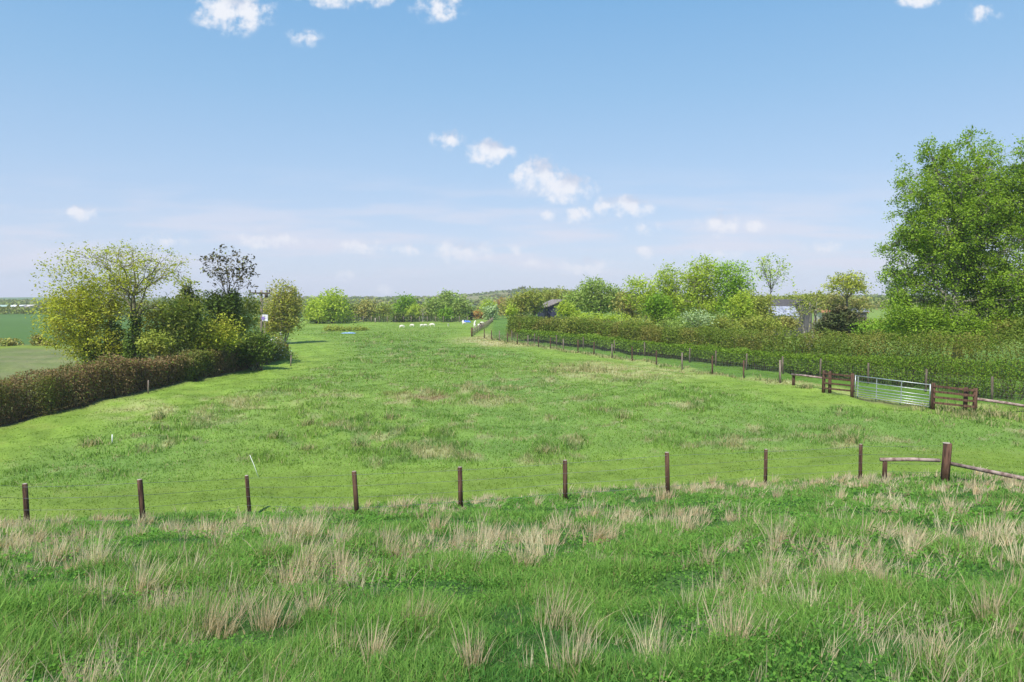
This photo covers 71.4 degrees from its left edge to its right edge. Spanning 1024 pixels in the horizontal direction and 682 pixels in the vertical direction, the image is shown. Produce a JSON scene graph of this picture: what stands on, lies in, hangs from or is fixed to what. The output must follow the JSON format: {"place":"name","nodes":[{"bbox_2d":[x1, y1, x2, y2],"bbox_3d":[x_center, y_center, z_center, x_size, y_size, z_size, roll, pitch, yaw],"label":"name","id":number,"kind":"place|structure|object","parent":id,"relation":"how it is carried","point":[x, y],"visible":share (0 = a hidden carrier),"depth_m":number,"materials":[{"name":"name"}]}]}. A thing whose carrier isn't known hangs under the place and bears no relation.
{"place":"outdoors","nodes":[
{"label":"outdoors","id":0,"kind":"place"},
{"bbox_2d":[0,292,1023,681],"bbox_3d":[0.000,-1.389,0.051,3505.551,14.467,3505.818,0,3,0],"label":"ground","id":1,"kind":"structure","parent":0,"point":[26,356],"depth_m":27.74,"materials":[{"name":"green plant"}]},
{"bbox_2d":[0,338,23,345],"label":"field edge shrub","id":2,"kind":"object","parent":1,"relation":"on","point":[11,341],"visible":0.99,"depth_m":75.91,"materials":[{"name":"green plant"}]},
{"bbox_2d":[22,334,43,344],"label":"field edge shrub","id":3,"kind":"object","parent":1,"relation":"on","point":[35,337],"visible":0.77,"depth_m":75.92,"materials":[{"name":"green plant"}]},
{"bbox_2d":[35,339,57,345],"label":"field edge shrub","id":4,"kind":"object","parent":1,"relation":"on","point":[46,341],"visible":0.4,"depth_m":75.80,"materials":[{"name":"green plant"}]},
{"bbox_2d":[25,242,159,369],"bbox_3d":[-26.515,-1.752,44.701,7.807,8.695,6.211,0,3,0],"label":"field maple","id":5,"kind":"object","parent":1,"relation":"on","point":[83,294],"visible":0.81,"depth_m":44.26,"materials":[{"name":"green plant"}]},
{"bbox_2d":[64,239,194,366],"bbox_3d":[-23.393,-1.848,43.860,7.508,8.906,5.689,0,3,0],"label":"spreading tree","id":6,"kind":"object","parent":1,"relation":"on","point":[131,352],"visible":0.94,"depth_m":43.56,"materials":[{"name":"green plant"}]},
{"bbox_2d":[0,341,289,425],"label":"field hedge","id":7,"kind":"object","parent":1,"relation":"on","point":[190,364],"visible":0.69,"depth_m":35.88,"materials":[{"name":"brown plant"}]},
{"bbox_2d":[134,329,173,357],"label":"yellow bush","id":8,"kind":"object","parent":1,"relation":"on","point":[158,342],"visible":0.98,"depth_m":41.81,"materials":[{"name":"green plant"}]},
{"bbox_2d":[124,289,212,357],"bbox_3d":[-22.140,-0.595,45.925,5.382,5.856,4.704,0,3,0],"label":"olive shrub","id":9,"kind":"object","parent":1,"relation":"on","point":[174,323],"visible":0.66,"depth_m":45.55,"materials":[{"name":"green plant"}]},
{"bbox_2d":[173,276,215,348],"bbox_3d":[-21.430,-1.045,47.941,2.981,6.727,2.707,0,3,0],"label":"ivy clad stump","id":10,"kind":"object","parent":1,"relation":"on","point":[185,289],"visible":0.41,"depth_m":47.74,"materials":[{"name":"green plant"}]},
{"bbox_2d":[176,310,246,355],"bbox_3d":[-20.139,0.134,47.429,5.232,4.406,4.045,0,3,0],"label":"yellow bush","id":11,"kind":"object","parent":1,"relation":"on","point":[215,337],"visible":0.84,"depth_m":46.92,"materials":[{"name":"green plant"}]},
{"bbox_2d":[187,244,259,346],"bbox_3d":[-21.322,-2.500,51.992,5.595,9.077,3.886,0,3,0],"label":"sparse tree","id":12,"kind":"object","parent":1,"relation":"on","point":[229,300],"visible":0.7,"depth_m":51.55,"materials":[{"name":"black plant"}]},
{"bbox_2d":[195,290,266,347],"bbox_3d":[-21.516,-1.020,54.057,6.000,6.006,4.436,0,3,0],"label":"hawthorn bush","id":13,"kind":"object","parent":1,"relation":"on","point":[244,310],"visible":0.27,"depth_m":53.73,"materials":[{"name":"green plant"}]},
{"bbox_2d":[225,326,278,369],"bbox_3d":[-18.534,0.603,50.118,4.166,3.292,3.151,0,3,0],"label":"dark bush","id":14,"kind":"object","parent":1,"relation":"on","point":[254,349],"visible":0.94,"depth_m":49.69,"materials":[{"name":"green plant"}]},
{"bbox_2d":[249,290,269,332],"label":"telegraph pole","id":15,"kind":"object","parent":1,"relation":"on","point":[266,296],"visible":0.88,"depth_m":73.77,"materials":[{"name":"grey wood"}]},
{"bbox_2d":[261,315,267,332],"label":"notice board","id":16,"kind":"object","parent":1,"relation":"on","point":[264,319],"visible":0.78,"depth_m":73.27,"materials":[{"name":"white wood"}]},
{"bbox_2d":[266,331,297,359],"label":"green bush","id":17,"kind":"object","parent":1,"relation":"on","point":[282,353],"visible":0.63,"depth_m":57.77,"materials":[{"name":"green plant"}]},
{"bbox_2d":[253,276,313,342],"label":"willow","id":18,"kind":"object","parent":1,"relation":"on","point":[280,323],"visible":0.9,"depth_m":77.25,"materials":[{"name":"green plant"}]},
{"bbox_2d":[302,295,328,323],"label":"lime tree","id":19,"kind":"object","parent":1,"relation":"on","point":[308,312],"visible":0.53,"depth_m":141.57,"materials":[{"name":"green plant"}]},
{"bbox_2d":[303,316,354,322],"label":"bramble bush","id":20,"kind":"object","parent":1,"relation":"on","point":[335,319],"visible":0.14,"depth_m":145.88,"materials":[{"name":"green plant"}]},
{"bbox_2d":[309,287,356,323],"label":"lime tree","id":21,"kind":"object","parent":1,"relation":"on","point":[333,306],"visible":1,"depth_m":138.71,"materials":[{"name":"green plant"}]},
{"bbox_2d":[323,324,370,330],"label":"nettle patch","id":22,"kind":"object","parent":1,"relation":"on","point":[331,328],"visible":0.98,"depth_m":108.47,"materials":[{"name":"green plant"}]},
{"bbox_2d":[348,302,358,319],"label":"oak tree","id":23,"kind":"object","parent":1,"relation":"on","point":[351,307],"visible":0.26,"depth_m":164.08,"materials":[{"name":"green plant"}]},
{"bbox_2d":[351,296,380,321],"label":"bronze tree","id":24,"kind":"object","parent":1,"relation":"on","point":[364,311],"visible":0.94,"depth_m":149.29,"materials":[{"name":"green plant"}]},
{"bbox_2d":[372,301,394,316],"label":"scrub tree","id":25,"kind":"object","parent":1,"relation":"on","point":[382,309],"visible":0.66,"depth_m":168.80,"materials":[{"name":"green plant"}]},
{"bbox_2d":[326,312,468,321],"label":"hedge","id":26,"kind":"object","parent":1,"relation":"on","point":[424,317],"visible":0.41,"depth_m":151.25,"materials":[{"name":"green plant"}]},
{"bbox_2d":[389,311,406,321],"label":"dark bush","id":27,"kind":"object","parent":1,"relation":"on","point":[399,315],"visible":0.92,"depth_m":147.48,"materials":[{"name":"green plant"}]},
{"bbox_2d":[389,291,423,316],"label":"maple tree","id":28,"kind":"object","parent":1,"relation":"on","point":[399,304],"visible":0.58,"depth_m":154.73,"materials":[{"name":"green plant"}]},
{"bbox_2d":[347,316,467,321],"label":"stock fence","id":29,"kind":"object","parent":1,"relation":"on","point":[387,319],"visible":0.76,"depth_m":147.21,"materials":[{"name":"grey wood"}]},
{"bbox_2d":[404,312,418,321],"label":"dark bush","id":30,"kind":"object","parent":1,"relation":"on","point":[413,315],"visible":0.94,"depth_m":147.70,"materials":[{"name":"green plant"}]},
{"bbox_2d":[405,302,426,321],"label":"hazel tree","id":31,"kind":"object","parent":1,"relation":"on","point":[413,308],"visible":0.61,"depth_m":151.26,"materials":[{"name":"green plant"}]},
{"bbox_2d":[416,304,430,320],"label":"bare tree","id":32,"kind":"object","parent":1,"relation":"on","point":[422,311],"visible":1,"depth_m":149.91,"materials":[{"name":"green plant"}]},
{"bbox_2d":[421,295,447,318],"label":"willow tree","id":33,"kind":"object","parent":1,"relation":"on","point":[434,306],"visible":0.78,"depth_m":162.94,"materials":[{"name":"green plant"}]},
{"bbox_2d":[436,305,455,320],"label":"round bush","id":34,"kind":"object","parent":1,"relation":"on","point":[445,312],"visible":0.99,"depth_m":149.45,"materials":[{"name":"green plant"}]},
{"bbox_2d":[435,288,459,318],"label":"willow tree","id":35,"kind":"object","parent":1,"relation":"on","point":[444,295],"visible":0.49,"depth_m":166.74,"materials":[{"name":"green plant"}]},
{"bbox_2d":[447,290,473,318],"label":"willow tree","id":36,"kind":"object","parent":1,"relation":"on","point":[461,308],"visible":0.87,"depth_m":161.24,"materials":[{"name":"green plant"}]},
{"bbox_2d":[472,309,484,318],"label":"orange bush","id":37,"kind":"object","parent":1,"relation":"on","point":[476,313],"visible":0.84,"depth_m":169.25,"materials":[{"name":"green plant"}]},
{"bbox_2d":[471,317,492,336],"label":"rail fence","id":38,"kind":"object","parent":1,"relation":"on","point":[474,330],"visible":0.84,"depth_m":110.71,"materials":[{"name":"grey wood"}]},
{"bbox_2d":[479,300,498,319],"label":"silver tree","id":39,"kind":"object","parent":1,"relation":"on","point":[490,311],"visible":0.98,"depth_m":164.47,"materials":[{"name":"green plant"}]},
{"bbox_2d":[479,296,499,310],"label":"bright tree","id":40,"kind":"object","parent":1,"relation":"on","point":[484,304],"visible":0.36,"depth_m":189.13,"materials":[{"name":"green plant"}]},
{"bbox_2d":[0,287,979,312],"bbox_3d":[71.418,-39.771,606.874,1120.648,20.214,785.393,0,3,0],"label":"distant woodland","id":41,"kind":"object","parent":1,"relation":"on","point":[387,299],"visible":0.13,"depth_m":505.75,"materials":[{"name":"green plant"}]},
{"bbox_2d":[494,296,504,314],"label":"yellow tree","id":42,"kind":"object","parent":1,"relation":"on","point":[498,302],"visible":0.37,"depth_m":199.17,"materials":[{"name":"green plant"}]},
{"bbox_2d":[0,299,1006,315],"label":"distant hedgerow","id":43,"kind":"object","parent":1,"relation":"on","point":[18,309],"visible":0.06,"depth_m":225.45,"materials":[{"name":"green plant"}]},
{"bbox_2d":[497,295,518,318],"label":"bronze tree","id":44,"kind":"object","parent":1,"relation":"on","point":[502,308],"visible":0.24,"depth_m":174.76,"materials":[{"name":"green plant"}]},
{"bbox_2d":[0,468,1023,681],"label":"long grass","id":45,"kind":"structure","parent":1,"relation":"on","point":[437,653],"depth_m":4.91,"materials":[{"name":"green plant"}]},
{"bbox_2d":[0,464,1023,681],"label":"dry grass","id":46,"kind":"structure","parent":1,"relation":"on","point":[487,533],"depth_m":6.66,"materials":[{"name":"beige plant"}]},
{"bbox_2d":[0,442,1023,521],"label":"wire fence","id":47,"kind":"object","parent":1,"relation":"on","point":[946,464],"visible":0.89,"depth_m":16.79,"materials":[{"name":"brown wood"}]},
{"bbox_2d":[504,301,519,317],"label":"bush","id":48,"kind":"object","parent":1,"relation":"on","point":[512,310],"visible":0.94,"depth_m":94.71,"materials":[{"name":"green plant"}]},
{"bbox_2d":[0,481,1023,681],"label":"clover","id":49,"kind":"object","parent":1,"relation":"on","point":[712,504],"visible":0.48,"depth_m":6.41,"materials":[{"name":"green plant"}]},
{"bbox_2d":[503,286,547,323],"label":"willow tree","id":50,"kind":"object","parent":1,"relation":"on","point":[529,299],"visible":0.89,"depth_m":110.99,"materials":[{"name":"green plant"}]},
{"bbox_2d":[77,337,1023,493],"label":"tussock grass","id":51,"kind":"structure","parent":1,"relation":"on","point":[971,413],"depth_m":31.76,"materials":[{"name":"green plant"}]},
{"bbox_2d":[537,299,578,322],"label":"dark barn","id":52,"kind":"structure","parent":1,"relation":"on","point":[550,307],"depth_m":113.46,"materials":[{"name":"grey"}]},
{"bbox_2d":[535,286,589,307],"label":"olive tree","id":53,"kind":"object","parent":1,"relation":"on","point":[556,294],"visible":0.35,"depth_m":134.06,"materials":[{"name":"green plant"}]},
{"bbox_2d":[552,299,582,318],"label":"round bush","id":54,"kind":"object","parent":1,"relation":"on","point":[567,310],"visible":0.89,"depth_m":91.30,"materials":[{"name":"green plant"}]},
{"bbox_2d":[555,313,600,333],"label":"scrub bush","id":55,"kind":"object","parent":1,"relation":"on","point":[569,323],"visible":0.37,"depth_m":75.72,"materials":[{"name":"green plant"}]},
{"bbox_2d":[559,274,630,316],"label":"tree","id":56,"kind":"object","parent":1,"relation":"on","point":[598,297],"visible":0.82,"depth_m":99.19,"materials":[{"name":"green plant"}]},
{"bbox_2d":[570,311,630,322],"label":"bramble bush","id":57,"kind":"object","parent":1,"relation":"on","point":[611,316],"visible":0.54,"depth_m":83.47,"materials":[{"name":"green plant"}]},
{"bbox_2d":[608,288,645,321],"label":"tree","id":58,"kind":"object","parent":1,"relation":"on","point":[629,311],"visible":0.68,"depth_m":87.65,"materials":[{"name":"green plant"}]},
{"bbox_2d":[484,329,780,382],"bbox_3d":[6.138,0.556,64.681,1.642,1.536,49.061,-1,4,-22],"label":"stock fence","id":59,"kind":"object","parent":1,"relation":"on","point":[632,351],"visible":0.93,"depth_m":57.05,"materials":[{"name":"brown wood"}]},
{"bbox_2d":[621,273,662,319],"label":"aspen tree","id":60,"kind":"object","parent":1,"relation":"on","point":[641,296],"visible":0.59,"depth_m":83.58,"materials":[{"name":"green plant"}]},
{"bbox_2d":[619,313,665,336],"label":"scrub bush","id":61,"kind":"object","parent":1,"relation":"on","point":[637,319],"visible":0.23,"depth_m":69.30,"materials":[{"name":"green plant"}]},
{"bbox_2d":[642,291,679,325],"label":"maple tree","id":62,"kind":"object","parent":1,"relation":"on","point":[661,309],"visible":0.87,"depth_m":69.60,"materials":[{"name":"green plant"}]},
{"bbox_2d":[644,259,696,331],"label":"aspen tree","id":63,"kind":"object","parent":1,"relation":"on","point":[671,285],"visible":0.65,"depth_m":79.40,"materials":[{"name":"green plant"}]},
{"bbox_2d":[654,308,708,334],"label":"scrub bush","id":64,"kind":"object","parent":1,"relation":"on","point":[672,323],"visible":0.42,"depth_m":65.27,"materials":[{"name":"green plant"}]},
{"bbox_2d":[642,295,731,320],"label":"olive tree","id":65,"kind":"object","parent":1,"relation":"on","point":[719,313],"visible":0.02,"depth_m":95.00,"materials":[{"name":"green plant"}]},
{"bbox_2d":[672,253,725,342],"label":"aspen tree","id":66,"kind":"object","parent":1,"relation":"on","point":[696,281],"visible":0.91,"depth_m":77.27,"materials":[{"name":"green plant"}]},
{"bbox_2d":[679,304,718,330],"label":"silver bush","id":67,"kind":"object","parent":1,"relation":"on","point":[693,321],"visible":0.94,"depth_m":62.00,"materials":[{"name":"green plant"}]},
{"bbox_2d":[695,312,740,341],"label":"scrub bush","id":68,"kind":"object","parent":1,"relation":"on","point":[723,323],"visible":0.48,"depth_m":65.52,"materials":[{"name":"green plant"}]},
{"bbox_2d":[705,259,759,328],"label":"birch tree","id":69,"kind":"object","parent":1,"relation":"on","point":[732,283],"visible":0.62,"depth_m":75.54,"materials":[{"name":"green plant"}]},
{"bbox_2d":[722,288,763,336],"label":"birch tree","id":70,"kind":"object","parent":1,"relation":"on","point":[743,305],"visible":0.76,"depth_m":65.78,"materials":[{"name":"green plant"}]},
{"bbox_2d":[735,289,779,345],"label":"olive tree","id":71,"kind":"object","parent":1,"relation":"on","point":[759,306],"visible":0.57,"depth_m":71.28,"materials":[{"name":"green plant"}]},
{"bbox_2d":[729,312,787,341],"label":"scrub bush","id":72,"kind":"object","parent":1,"relation":"on","point":[761,324],"visible":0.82,"depth_m":61.68,"materials":[{"name":"green plant"}]},
{"bbox_2d":[505,315,1023,400],"bbox_3d":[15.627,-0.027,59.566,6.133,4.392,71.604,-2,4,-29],"label":"clipped hedge","id":73,"kind":"object","parent":1,"relation":"on","point":[597,327],"visible":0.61,"depth_m":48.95,"materials":[{"name":"green plant"}]},
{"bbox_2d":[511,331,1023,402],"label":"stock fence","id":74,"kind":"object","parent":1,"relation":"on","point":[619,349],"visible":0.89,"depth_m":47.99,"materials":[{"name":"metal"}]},
{"bbox_2d":[753,252,795,345],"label":"sparse sapling","id":75,"kind":"object","parent":1,"relation":"on","point":[764,272],"visible":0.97,"depth_m":73.56,"materials":[{"name":"green plant"}]},
{"bbox_2d":[764,306,798,338],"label":"grey barn","id":76,"kind":"structure","parent":1,"relation":"on","point":[780,310],"depth_m":92.86,"materials":[{"name":"metal"}]},
{"bbox_2d":[773,312,793,337],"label":"round bush","id":77,"kind":"object","parent":1,"relation":"on","point":[780,316],"visible":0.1,"depth_m":69.79,"materials":[{"name":"green plant"}]},
{"bbox_2d":[760,289,808,301],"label":"thicket tree","id":78,"kind":"object","parent":1,"relation":"on","point":[786,297],"visible":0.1,"depth_m":149.03,"materials":[{"name":"green plant"}]},
{"bbox_2d":[770,299,814,332],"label":"slate barn","id":79,"kind":"structure","parent":1,"relation":"on","point":[784,302],"depth_m":100.37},
{"bbox_2d":[774,314,824,348],"bbox_3d":[26.142,-0.626,64.170,5.976,3.718,2.897,0,3,0],"label":"bronze bush","id":80,"kind":"object","parent":1,"relation":"on","point":[791,322],"visible":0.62,"depth_m":63.73,"materials":[{"name":"green plant"}]},
{"bbox_2d":[785,289,833,351],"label":"pale stemmed tree","id":81,"kind":"object","parent":1,"relation":"on","point":[806,305],"visible":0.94,"depth_m":65.75,"materials":[{"name":"green plant"}]},
{"bbox_2d":[790,289,833,320],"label":"tree","id":82,"kind":"object","parent":1,"relation":"on","point":[819,296],"visible":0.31,"depth_m":116.91,"materials":[{"name":"green plant"}]},
{"bbox_2d":[791,370,854,396],"bbox_3d":[16.883,2.218,38.544,0.615,1.371,4.501,-1,4,-20],"label":"rail fence","id":83,"kind":"object","parent":1,"relation":"on","point":[830,379],"visible":0.91,"depth_m":37.97,"materials":[{"name":"brown wood"}]},
{"bbox_2d":[854,375,930,406],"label":"field gate","id":84,"kind":"structure","parent":83,"relation":"attached to","point":[876,391],"depth_m":34.92,"materials":[{"name":"metal"}]},
{"bbox_2d":[810,303,870,358],"bbox_3d":[26.907,-0.724,58.016,5.062,4.803,4.034,0,3,0],"label":"evergreen bush","id":85,"kind":"object","parent":1,"relation":"on","point":[841,318],"visible":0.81,"depth_m":57.23,"materials":[{"name":"green plant"}]},
{"bbox_2d":[812,308,868,324],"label":"tiled shed","id":86,"kind":"structure","parent":1,"relation":"on","point":[819,314],"depth_m":127.55,"materials":[{"name":"grey tile"}]},
{"bbox_2d":[816,291,876,315],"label":"thicket tree","id":87,"kind":"object","parent":1,"relation":"on","point":[856,302],"visible":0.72,"depth_m":112.88,"materials":[{"name":"green plant"}]},
{"bbox_2d":[820,269,876,305],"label":"oak tree","id":88,"kind":"object","parent":1,"relation":"on","point":[858,285],"visible":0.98,"depth_m":107.19,"materials":[{"name":"green plant"}]},
{"bbox_2d":[852,308,869,317],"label":"grey shed","id":89,"kind":"structure","parent":1,"relation":"on","point":[863,313],"depth_m":124.03,"materials":[{"name":"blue stone"}]},
{"bbox_2d":[860,314,887,346],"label":"scrub bush","id":90,"kind":"object","parent":1,"relation":"on","point":[877,324],"visible":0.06,"depth_m":60.01,"materials":[{"name":"green plant"}]},
{"bbox_2d":[848,318,922,361],"bbox_3d":[28.695,-0.094,53.803,6.334,4.017,4.482,0,3,0],"label":"scrub bush","id":91,"kind":"object","parent":1,"relation":"on","point":[874,325],"visible":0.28,"depth_m":53.81,"materials":[{"name":"green plant"}]},
{"bbox_2d":[876,297,1007,375],"bbox_3d":[27.664,-0.305,45.914,7.961,5.581,4.360,0,3,8],"label":"bush","id":92,"kind":"object","parent":1,"relation":"on","point":[904,321],"visible":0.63,"depth_m":45.44,"materials":[{"name":"green plant"}]},
{"bbox_2d":[871,125,1023,374],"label":"poplar","id":93,"kind":"object","parent":1,"relation":"on","point":[958,253],"visible":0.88,"depth_m":45.83,"materials":[{"name":"green plant"}]},
{"bbox_2d":[930,383,1023,410],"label":"rail fence","id":94,"kind":"object","parent":1,"relation":"on","point":[965,399],"visible":0.88,"depth_m":32.70,"materials":[{"name":"brown wood"}]},
{"bbox_2d":[954,313,1022,372],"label":"scrub bush","id":95,"kind":"object","parent":1,"relation":"on","point":[990,321],"visible":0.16,"depth_m":45.24,"materials":[{"name":"green plant"}]},
{"bbox_2d":[972,315,1023,381],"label":"scrub bush","id":96,"kind":"object","parent":1,"relation":"on","point":[1013,325],"visible":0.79,"depth_m":43.67,"materials":[{"name":"green plant"}]},
{"bbox_2d":[973,134,1023,321],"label":"poplar","id":97,"kind":"object","parent":1,"relation":"on","point":[1017,279],"visible":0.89,"depth_m":44.71,"materials":[{"name":"green plant"}]},
{"bbox_2d":[0,0,1023,297],"label":"sky","id":98,"kind":"structure","parent":0,"point":[380,148],"materials":[{"name":"blue"}]}
]}

